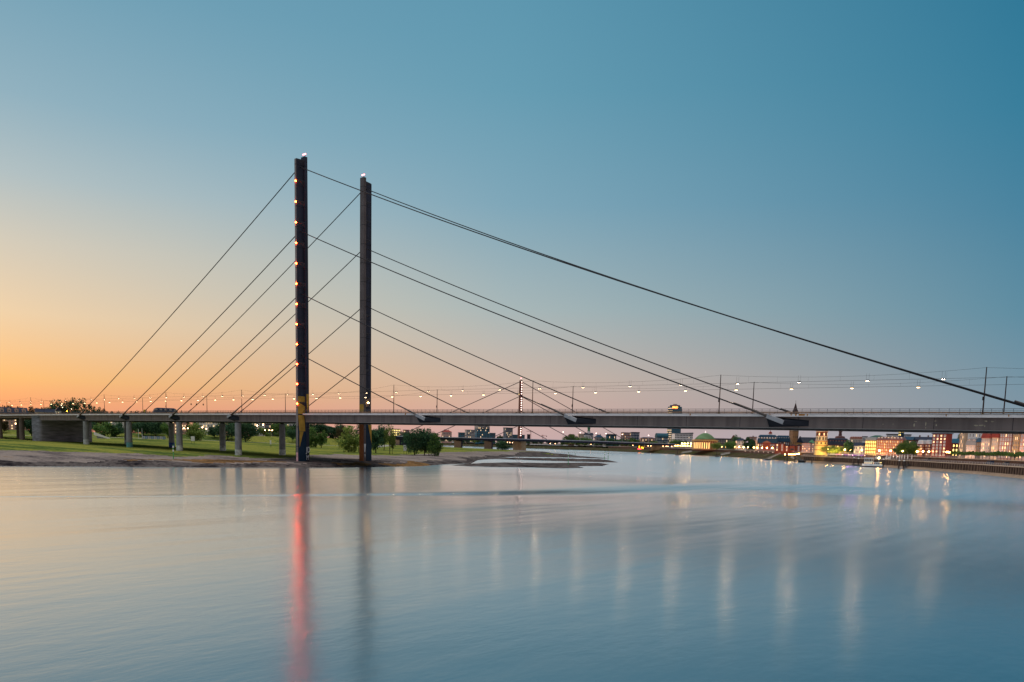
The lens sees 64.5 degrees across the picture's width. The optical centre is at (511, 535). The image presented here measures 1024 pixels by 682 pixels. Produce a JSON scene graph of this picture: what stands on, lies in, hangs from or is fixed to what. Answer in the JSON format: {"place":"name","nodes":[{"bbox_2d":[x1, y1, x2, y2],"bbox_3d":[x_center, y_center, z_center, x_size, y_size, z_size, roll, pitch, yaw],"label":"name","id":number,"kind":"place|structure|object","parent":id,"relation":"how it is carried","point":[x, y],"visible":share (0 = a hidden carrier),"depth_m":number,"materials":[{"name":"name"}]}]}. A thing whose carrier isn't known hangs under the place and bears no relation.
{"place":"outdoors","nodes":[
{"label":"outdoors","id":0,"kind":"place"},
{"bbox_2d":[28,435,390,446],"bbox_3d":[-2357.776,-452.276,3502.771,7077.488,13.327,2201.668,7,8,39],"label":"path","id":1,"kind":"structure","parent":0,"point":[255,442],"depth_m":675.32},
{"bbox_2d":[0,448,540,464],"bbox_3d":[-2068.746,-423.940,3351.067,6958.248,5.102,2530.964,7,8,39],"label":"gravel shore","id":2,"kind":"structure","parent":0,"point":[34,456],"depth_m":318.67,"materials":[{"name":"gravel"}]},
{"bbox_2d":[401,427,428,454],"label":"tree","id":3,"kind":"object","parent":2,"relation":"on","point":[413,443],"visible":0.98,"depth_m":459.07,"materials":[{"name":"green plant"}]},
{"bbox_2d":[419,429,433,454],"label":"tree","id":4,"kind":"object","parent":2,"relation":"on","point":[426,435],"visible":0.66,"depth_m":461.20,"materials":[{"name":"green plant"}]},
{"bbox_2d":[426,433,443,455],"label":"tree","id":5,"kind":"object","parent":2,"relation":"on","point":[433,448],"visible":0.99,"depth_m":456.71,"materials":[{"name":"green plant"}]},
{"bbox_2d":[123,459,428,466],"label":"algae shore","id":6,"kind":"structure","parent":0,"point":[410,463],"depth_m":307.27,"materials":[{"name":"plant"}]},
{"bbox_2d":[0,430,552,458],"bbox_3d":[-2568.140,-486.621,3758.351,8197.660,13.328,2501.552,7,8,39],"label":"meadow","id":7,"kind":"structure","parent":0,"point":[205,446],"depth_m":459.01,"materials":[{"name":"green plant"}]},
{"bbox_2d":[2,421,9,432],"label":"tree","id":8,"kind":"object","parent":7,"relation":"on","point":[5,425],"visible":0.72,"depth_m":699.31,"materials":[{"name":"green plant"}]},
{"bbox_2d":[0,406,27,429],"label":"house","id":9,"kind":"structure","parent":7,"relation":"on","point":[11,423],"depth_m":802.91,"materials":[{"name":"stone"}]},
{"bbox_2d":[24,420,31,435],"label":"tree","id":10,"kind":"object","parent":7,"relation":"on","point":[28,424],"visible":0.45,"depth_m":636.46,"materials":[{"name":"green plant"}]},
{"bbox_2d":[34,407,55,412],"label":"house","id":11,"kind":"structure","parent":7,"relation":"on","point":[37,410],"depth_m":806.88,"materials":[{"name":"stone"}]},
{"bbox_2d":[45,399,65,410],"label":"tree","id":12,"kind":"object","parent":7,"relation":"on","point":[57,404],"visible":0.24,"depth_m":852.89,"materials":[{"name":"green plant"}]},
{"bbox_2d":[64,397,77,411],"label":"tree","id":13,"kind":"object","parent":7,"relation":"on","point":[69,404],"visible":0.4,"depth_m":853.00,"materials":[{"name":"green plant"}]},
{"bbox_2d":[69,397,91,412],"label":"tree","id":14,"kind":"object","parent":7,"relation":"on","point":[84,406],"visible":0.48,"depth_m":854.62,"materials":[{"name":"green plant"}]},
{"bbox_2d":[92,422,118,436],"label":"tree","id":15,"kind":"object","parent":7,"relation":"on","point":[105,429],"visible":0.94,"depth_m":676.15,"materials":[{"name":"green plant"}]},
{"bbox_2d":[109,422,123,436],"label":"tree","id":16,"kind":"object","parent":7,"relation":"on","point":[120,428],"visible":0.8,"depth_m":688.31,"materials":[{"name":"green plant"}]},
{"bbox_2d":[134,422,150,435],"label":"tree","id":17,"kind":"object","parent":7,"relation":"on","point":[139,426],"visible":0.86,"depth_m":696.84,"materials":[{"name":"green plant"}]},
{"bbox_2d":[141,422,162,435],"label":"tree","id":18,"kind":"object","parent":7,"relation":"on","point":[154,427],"visible":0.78,"depth_m":694.62,"materials":[{"name":"green plant"}]},
{"bbox_2d":[152,408,175,433],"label":"apartment house","id":19,"kind":"structure","parent":7,"relation":"on","point":[162,409],"depth_m":817.41,"materials":[{"name":"stone"}]},
{"bbox_2d":[160,422,174,437],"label":"tree","id":20,"kind":"object","parent":7,"relation":"on","point":[164,427],"visible":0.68,"depth_m":686.78,"materials":[{"name":"green plant"}]},
{"bbox_2d":[173,422,185,433],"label":"house","id":21,"kind":"structure","parent":7,"relation":"on","point":[183,427],"depth_m":760.22,"materials":[{"name":"beige glass"}]},
{"bbox_2d":[184,423,207,440],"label":"tree","id":22,"kind":"object","parent":7,"relation":"on","point":[196,431],"visible":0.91,"depth_m":635.23,"materials":[{"name":"green plant"}]},
{"bbox_2d":[199,423,218,434],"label":"house","id":23,"kind":"structure","parent":7,"relation":"on","point":[205,425],"depth_m":787.08,"materials":[{"name":"stone"}]},
{"bbox_2d":[212,423,234,439],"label":"tree","id":24,"kind":"object","parent":7,"relation":"on","point":[228,428],"visible":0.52,"depth_m":684.83,"materials":[{"name":"green plant"}]},
{"bbox_2d":[230,423,261,441],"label":"tree","id":25,"kind":"object","parent":7,"relation":"on","point":[249,430],"visible":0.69,"depth_m":666.70,"materials":[{"name":"green plant"}]},
{"bbox_2d":[254,423,264,435],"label":"house","id":26,"kind":"structure","parent":7,"relation":"on","point":[260,425],"depth_m":779.48,"materials":[{"name":"stone"}]},
{"bbox_2d":[270,423,279,436],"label":"tree","id":27,"kind":"object","parent":7,"relation":"on","point":[274,429],"visible":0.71,"depth_m":757.40,"materials":[{"name":"green plant"}]},
{"bbox_2d":[287,427,295,439],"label":"tree","id":28,"kind":"object","parent":7,"relation":"on","point":[291,434],"visible":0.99,"depth_m":688.15,"materials":[{"name":"green plant"}]},
{"bbox_2d":[309,427,319,446],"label":"tree","id":29,"kind":"object","parent":7,"relation":"on","point":[312,433],"visible":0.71,"depth_m":556.90,"materials":[{"name":"green plant"}]},
{"bbox_2d":[309,424,328,434],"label":"tree","id":30,"kind":"object","parent":7,"relation":"on","point":[319,427],"visible":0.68,"depth_m":714.95,"materials":[{"name":"green plant"}]},
{"bbox_2d":[315,430,327,447],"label":"tree","id":31,"kind":"object","parent":7,"relation":"on","point":[322,439],"visible":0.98,"depth_m":558.48,"materials":[{"name":"green plant"}]},
{"bbox_2d":[327,424,347,438],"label":"tree","id":32,"kind":"object","parent":7,"relation":"on","point":[331,433],"visible":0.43,"depth_m":716.74,"materials":[{"name":"green plant"}]},
{"bbox_2d":[335,425,346,438],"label":"tree","id":33,"kind":"object","parent":7,"relation":"on","point":[339,432],"visible":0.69,"depth_m":696.98,"materials":[{"name":"green plant"}]},
{"bbox_2d":[335,425,358,452],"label":"tree","id":34,"kind":"object","parent":7,"relation":"on","point":[346,442],"visible":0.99,"depth_m":467.06,"materials":[{"name":"green plant"}]},
{"bbox_2d":[372,425,386,452],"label":"tree","id":35,"kind":"object","parent":7,"relation":"on","point":[377,437],"visible":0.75,"depth_m":467.46,"materials":[{"name":"green plant"}]},
{"bbox_2d":[383,425,395,453],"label":"tree","id":36,"kind":"object","parent":7,"relation":"on","point":[386,431],"visible":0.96,"depth_m":468.74,"materials":[{"name":"green plant"}]},
{"bbox_2d":[389,432,395,453],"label":"tree","id":37,"kind":"object","parent":7,"relation":"on","point":[393,442],"visible":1,"depth_m":467.24,"materials":[{"name":"green plant"}]},
{"bbox_2d":[495,441,511,449],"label":"tree","id":38,"kind":"object","parent":7,"relation":"on","point":[500,445],"visible":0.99,"depth_m":795.60,"materials":[{"name":"green plant"}]},
{"bbox_2d":[0,153,1023,460],"bbox_3d":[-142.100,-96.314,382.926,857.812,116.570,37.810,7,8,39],"label":"cable stayed bridge","id":39,"kind":"structure","parent":7,"relation":"on","point":[68,427],"depth_m":304.63,"materials":[{"name":"metal"}]},
{"bbox_2d":[982,367,986,413],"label":"lamp mast","id":40,"kind":"object","parent":39,"relation":"on","point":[983,398],"visible":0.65,"depth_m":175.67,"materials":[{"name":"metal"}]},
{"bbox_2d":[0,451,614,467],"bbox_3d":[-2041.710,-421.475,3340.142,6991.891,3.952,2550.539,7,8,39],"label":"rocky shore","id":41,"kind":"structure","parent":0,"point":[310,463],"depth_m":327.81,"materials":[{"name":"stone"}]},
{"bbox_2d":[0,442,1023,681],"bbox_3d":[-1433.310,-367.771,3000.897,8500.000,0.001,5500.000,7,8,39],"label":"water","id":42,"kind":"structure","parent":0,"point":[638,567],"depth_m":70.52,"materials":[{"name":"liquid"}]},
{"bbox_2d":[395,378,691,450],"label":"bridge","id":43,"kind":"structure","parent":42,"relation":"in","point":[519,442],"depth_m":1004.25,"materials":[{"name":"stone"}]},
{"bbox_2d":[862,457,881,466],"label":"tour boat","id":44,"kind":"object","parent":42,"relation":"on","point":[869,463],"visible":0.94,"depth_m":541.86,"materials":[{"name":"white paint"}]},
{"bbox_2d":[0,0,1023,443],"label":"sky","id":45,"kind":"structure","parent":0,"point":[844,175],"materials":[{"name":"blue"}]},
{"bbox_2d":[443,443,800,460],"bbox_3d":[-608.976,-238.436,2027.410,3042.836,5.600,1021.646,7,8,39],"label":"riverbank slope","id":46,"kind":"structure","parent":0,"point":[748,455],"depth_m":1084.81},
{"bbox_2d":[440,441,852,453],"bbox_3d":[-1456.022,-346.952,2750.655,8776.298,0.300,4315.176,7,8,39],"label":"city ground","id":47,"kind":"structure","parent":0,"point":[589,445],"depth_m":1643.90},
{"bbox_2d":[441,429,451,442],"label":"building","id":48,"kind":"structure","parent":47,"relation":"on","point":[446,433],"depth_m":1699.05,"materials":[{"name":"brown"}]},
{"bbox_2d":[465,430,474,442],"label":"building","id":49,"kind":"structure","parent":47,"relation":"on","point":[472,435],"depth_m":1718.24,"materials":[{"name":"stone"}]},
{"bbox_2d":[475,429,489,443],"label":"building","id":50,"kind":"structure","parent":47,"relation":"on","point":[482,433],"depth_m":1648.40,"materials":[{"name":"blue glass"}]},
{"bbox_2d":[503,427,512,443],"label":"apartment tower","id":51,"kind":"structure","parent":47,"relation":"on","point":[508,434],"depth_m":1599.39,"materials":[{"name":"stone"}]},
{"bbox_2d":[562,434,576,444],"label":"tree","id":52,"kind":"object","parent":47,"relation":"on","point":[573,437],"visible":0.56,"depth_m":1592.88,"materials":[{"name":"green plant"}]},
{"bbox_2d":[584,427,593,444],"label":"church","id":53,"kind":"structure","parent":47,"relation":"on","point":[587,435],"depth_m":1649.65,"materials":[{"name":"stone"}]},
{"bbox_2d":[606,434,616,446],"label":"building","id":54,"kind":"structure","parent":47,"relation":"on","point":[611,436],"depth_m":1619.01,"materials":[{"name":"blue glass"}]},
{"bbox_2d":[621,432,630,445],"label":"building","id":55,"kind":"structure","parent":47,"relation":"on","point":[626,435],"depth_m":1598.51,"materials":[{"name":"brick"}]},
{"bbox_2d":[631,432,639,446],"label":"building","id":56,"kind":"structure","parent":47,"relation":"on","point":[635,435],"depth_m":1558.50,"materials":[{"name":"stone"}]},
{"bbox_2d":[640,437,654,445],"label":"building","id":57,"kind":"structure","parent":47,"relation":"on","point":[643,439],"depth_m":1449.35,"materials":[{"name":"stone"}]},
{"bbox_2d":[655,433,668,447],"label":"hall","id":58,"kind":"structure","parent":47,"relation":"on","point":[661,437],"depth_m":1349.61,"materials":[{"name":"blue"}]},
{"bbox_2d":[667,404,681,446],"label":"round tower","id":59,"kind":"structure","parent":47,"relation":"on","point":[675,407],"depth_m":1684.74,"materials":[{"name":"grey glass"}]},
{"bbox_2d":[671,433,692,447],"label":"office building","id":60,"kind":"structure","parent":47,"relation":"on","point":[683,437],"depth_m":1249.33,"materials":[{"name":"grey concrete"}]},
{"bbox_2d":[676,440,689,447],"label":"building","id":61,"kind":"structure","parent":47,"relation":"on","point":[682,444],"depth_m":1147.30,"materials":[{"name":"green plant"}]},
{"bbox_2d":[715,438,730,449],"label":"building","id":62,"kind":"structure","parent":47,"relation":"on","point":[722,440],"depth_m":1121.55,"materials":[{"name":"grey metal"}]},
{"bbox_2d":[777,435,790,444],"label":"building","id":63,"kind":"structure","parent":47,"relation":"on","point":[785,439],"depth_m":919.55,"materials":[{"name":"brick"}]},
{"bbox_2d":[789,403,798,444],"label":"church tower","id":64,"kind":"structure","parent":47,"relation":"on","point":[793,435],"depth_m":949.31,"materials":[{"name":"brown stone"}]},
{"bbox_2d":[801,437,815,441],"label":"church nave","id":65,"kind":"structure","parent":47,"relation":"on","point":[806,439],"depth_m":931.84,"materials":[{"name":"beige stone"}]},
{"bbox_2d":[850,437,861,442],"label":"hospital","id":66,"kind":"structure","parent":47,"relation":"on","point":[855,439],"depth_m":859.89,"materials":[{"name":"grey"}]},
{"bbox_2d":[905,437,915,455],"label":"building","id":67,"kind":"structure","parent":47,"relation":"on","point":[910,439],"depth_m":640.33,"materials":[{"name":"blue brick"}]},
{"bbox_2d":[915,435,931,454],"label":"building","id":68,"kind":"structure","parent":47,"relation":"on","point":[922,438],"depth_m":682.37,"materials":[{"name":"brick"}]},
{"bbox_2d":[950,439,958,457],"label":"building","id":69,"kind":"structure","parent":47,"relation":"on","point":[955,445],"depth_m":545.68,"materials":[{"name":"brick"}]},
{"bbox_2d":[968,433,982,437],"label":"old house","id":70,"kind":"structure","parent":47,"relation":"on","point":[974,435],"depth_m":559.84,"materials":[{"name":"grey metal"}]},
{"bbox_2d":[975,438,981,458],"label":"old house","id":71,"kind":"structure","parent":47,"relation":"on","point":[978,445],"depth_m":506.45,"materials":[{"name":"grey stone"}]},
{"bbox_2d":[1019,434,1023,459],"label":"old house","id":72,"kind":"structure","parent":47,"relation":"on","point":[1021,448],"depth_m":453.15,"materials":[{"name":"pink"}]},
{"bbox_2d":[795,460,1023,478],"bbox_3d":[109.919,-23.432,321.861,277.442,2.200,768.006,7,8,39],"label":"riverbank apron","id":73,"kind":"object","parent":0,"point":[973,472],"visible":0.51,"depth_m":467.22,"materials":[{"name":"concrete"}]},
{"bbox_2d":[801,456,1023,474],"bbox_3d":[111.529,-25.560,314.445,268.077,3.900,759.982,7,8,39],"label":"quay wall","id":74,"kind":"structure","parent":73,"relation":"on","point":[1017,470],"depth_m":481.08,"materials":[{"name":"stone"}]},
{"bbox_2d":[804,454,1023,465],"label":"railing","id":75,"kind":"object","parent":74,"relation":"on","point":[926,459],"visible":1,"depth_m":499.15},
{"bbox_3d":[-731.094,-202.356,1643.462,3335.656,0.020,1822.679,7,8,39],"label":"upper promenade","id":76,"kind":"structure","parent":0,"visible":0},
{"bbox_2d":[692,431,717,449],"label":"domed hall","id":77,"kind":"structure","parent":76,"relation":"on","point":[703,441],"depth_m":988.64,"materials":[{"name":"stone"}]},
{"bbox_2d":[710,442,723,449],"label":"tree","id":78,"kind":"object","parent":76,"relation":"on","point":[717,446],"visible":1,"depth_m":947.00,"materials":[{"name":"green plant"}]},
{"bbox_2d":[723,441,735,449],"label":"tree","id":79,"kind":"object","parent":76,"relation":"on","point":[730,444],"visible":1,"depth_m":927.39,"materials":[{"name":"green plant"}]},
{"bbox_2d":[735,438,745,449],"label":"villa","id":80,"kind":"object","parent":76,"relation":"on","point":[739,445],"visible":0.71,"depth_m":940.90,"materials":[{"name":"stone"}]},
{"bbox_2d":[742,437,754,449],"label":"tree","id":81,"kind":"object","parent":76,"relation":"on","point":[746,445],"visible":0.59,"depth_m":928.62,"materials":[{"name":"green plant"}]},
{"bbox_2d":[755,430,777,450],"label":"school","id":82,"kind":"object","parent":76,"relation":"on","point":[767,442],"visible":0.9,"depth_m":880.54,"materials":[{"name":"brick"}]},
{"bbox_2d":[774,442,779,453],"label":"brick house","id":83,"kind":"structure","parent":76,"relation":"on","point":[777,447],"depth_m":760.75,"materials":[{"name":"brick"}]},
{"bbox_2d":[780,442,784,453],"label":"brick house","id":84,"kind":"structure","parent":76,"relation":"on","point":[782,447],"depth_m":760.68,"materials":[{"name":"brick"}]},
{"bbox_2d":[789,444,795,453],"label":"brick house","id":85,"kind":"structure","parent":76,"relation":"on","point":[792,447],"depth_m":761.09,"materials":[{"name":"brick"}]},
{"bbox_2d":[801,442,811,452],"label":"house","id":86,"kind":"structure","parent":76,"relation":"on","point":[806,446],"depth_m":740.59,"materials":[{"name":"paint"}]},
{"bbox_2d":[814,431,827,454],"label":"castle tower","id":87,"kind":"structure","parent":76,"relation":"on","point":[821,438],"depth_m":656.06,"materials":[{"name":"brick"}]},
{"bbox_2d":[819,445,837,453],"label":"tree","id":88,"kind":"object","parent":76,"relation":"on","point":[828,449],"visible":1,"depth_m":638.29,"materials":[{"name":"green plant"}]},
{"bbox_2d":[830,446,844,453],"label":"tree","id":89,"kind":"object","parent":76,"relation":"on","point":[839,449],"visible":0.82,"depth_m":638.36,"materials":[{"name":"green plant"}]},
{"bbox_2d":[827,438,848,453],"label":"house","id":90,"kind":"structure","parent":76,"relation":"on","point":[836,442],"depth_m":690.79,"materials":[{"name":"brick"}]},
{"bbox_2d":[843,440,854,453],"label":"tree","id":91,"kind":"object","parent":76,"relation":"on","point":[846,443],"visible":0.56,"depth_m":658.09,"materials":[{"name":"green plant"}]},
{"bbox_2d":[853,442,864,453],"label":"house","id":92,"kind":"structure","parent":76,"relation":"on","point":[859,447],"depth_m":641.33,"materials":[{"name":"paint"}]},
{"bbox_2d":[864,437,876,454],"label":"corner building","id":93,"kind":"structure","parent":76,"relation":"on","point":[870,445],"depth_m":611.00,"materials":[{"name":"yellow stone"}]},
{"bbox_2d":[876,437,905,455],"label":"long building","id":94,"kind":"structure","parent":76,"relation":"on","point":[885,445],"depth_m":601.90,"materials":[{"name":"brick"}]},
{"bbox_2d":[895,440,916,455],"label":"tree","id":95,"kind":"object","parent":76,"relation":"on","point":[901,447],"visible":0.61,"depth_m":568.45,"materials":[{"name":"green plant"}]},
{"bbox_2d":[905,443,919,454],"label":"tree","id":96,"kind":"object","parent":76,"relation":"on","point":[912,448],"visible":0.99,"depth_m":559.05,"materials":[{"name":"green plant"}]},
{"bbox_2d":[917,440,925,456],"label":"brick house","id":97,"kind":"structure","parent":76,"relation":"on","point":[921,444],"depth_m":556.39,"materials":[{"name":"brick"}]},
{"bbox_2d":[925,440,931,456],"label":"brick house","id":98,"kind":"structure","parent":76,"relation":"on","point":[928,447],"depth_m":556.42,"materials":[{"name":"brick"}]},
{"bbox_2d":[931,433,953,457],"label":"brick building","id":99,"kind":"structure","parent":76,"relation":"on","point":[941,443],"depth_m":530.62,"materials":[{"name":"brick"}]},
{"bbox_2d":[958,433,967,457],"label":"old house","id":100,"kind":"structure","parent":76,"relation":"on","point":[963,438],"depth_m":526.40,"materials":[{"name":"beige stone"}]},
{"bbox_2d":[965,438,977,458],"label":"old house","id":101,"kind":"structure","parent":76,"relation":"on","point":[971,444],"depth_m":511.10,"materials":[{"name":"grey stone"}]},
{"bbox_2d":[980,433,991,458],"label":"old house","id":102,"kind":"structure","parent":76,"relation":"on","point":[986,443],"depth_m":490.91,"materials":[{"name":"pink paint"}]},
{"bbox_2d":[990,434,999,458],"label":"old house","id":103,"kind":"structure","parent":76,"relation":"on","point":[995,442],"depth_m":480.99,"materials":[{"name":"white paint"}]},
{"bbox_2d":[998,434,1013,459],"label":"old house","id":104,"kind":"structure","parent":76,"relation":"on","point":[1006,443],"depth_m":470.87,"materials":[{"name":"paint"}]},
{"bbox_2d":[1011,434,1020,459],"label":"old house","id":105,"kind":"structure","parent":76,"relation":"on","point":[1016,443],"depth_m":461.12,"materials":[{"name":"paint"}]},
{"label":"lamp mast","id":106,"kind":"object","parent":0,"visible":0},
{"bbox_2d":[5,367,1019,401],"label":"lamp wire","id":107,"kind":"object","parent":106,"relation":"attached to","point":[606,382],"visible":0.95,"depth_m":229.59,"materials":[{"name":"black metal"}]},
{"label":"lamp mast","id":108,"kind":"object","parent":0,"visible":0},
{"bbox_2d":[17,378,1018,404],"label":"lamp wire","id":109,"kind":"object","parent":108,"relation":"attached to","point":[622,388],"visible":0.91,"depth_m":248.74,"materials":[{"name":"black metal"}]},
{"bbox_3d":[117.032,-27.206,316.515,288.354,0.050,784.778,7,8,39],"label":"lower promenade","id":110,"kind":"structure","parent":0,"visible":0},
{"bbox_2d":[609,446,1023,465],"bbox_3d":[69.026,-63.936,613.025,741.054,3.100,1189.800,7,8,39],"label":"retaining wall","id":111,"kind":"structure","parent":110,"relation":"on","point":[978,461],"depth_m":588.25,"materials":[{"name":"stone"}]},
{"bbox_2d":[691,448,1023,460],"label":"railing","id":112,"kind":"object","parent":111,"relation":"on","point":[999,458],"visible":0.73,"depth_m":544.16,"materials":[{"name":"metal"}]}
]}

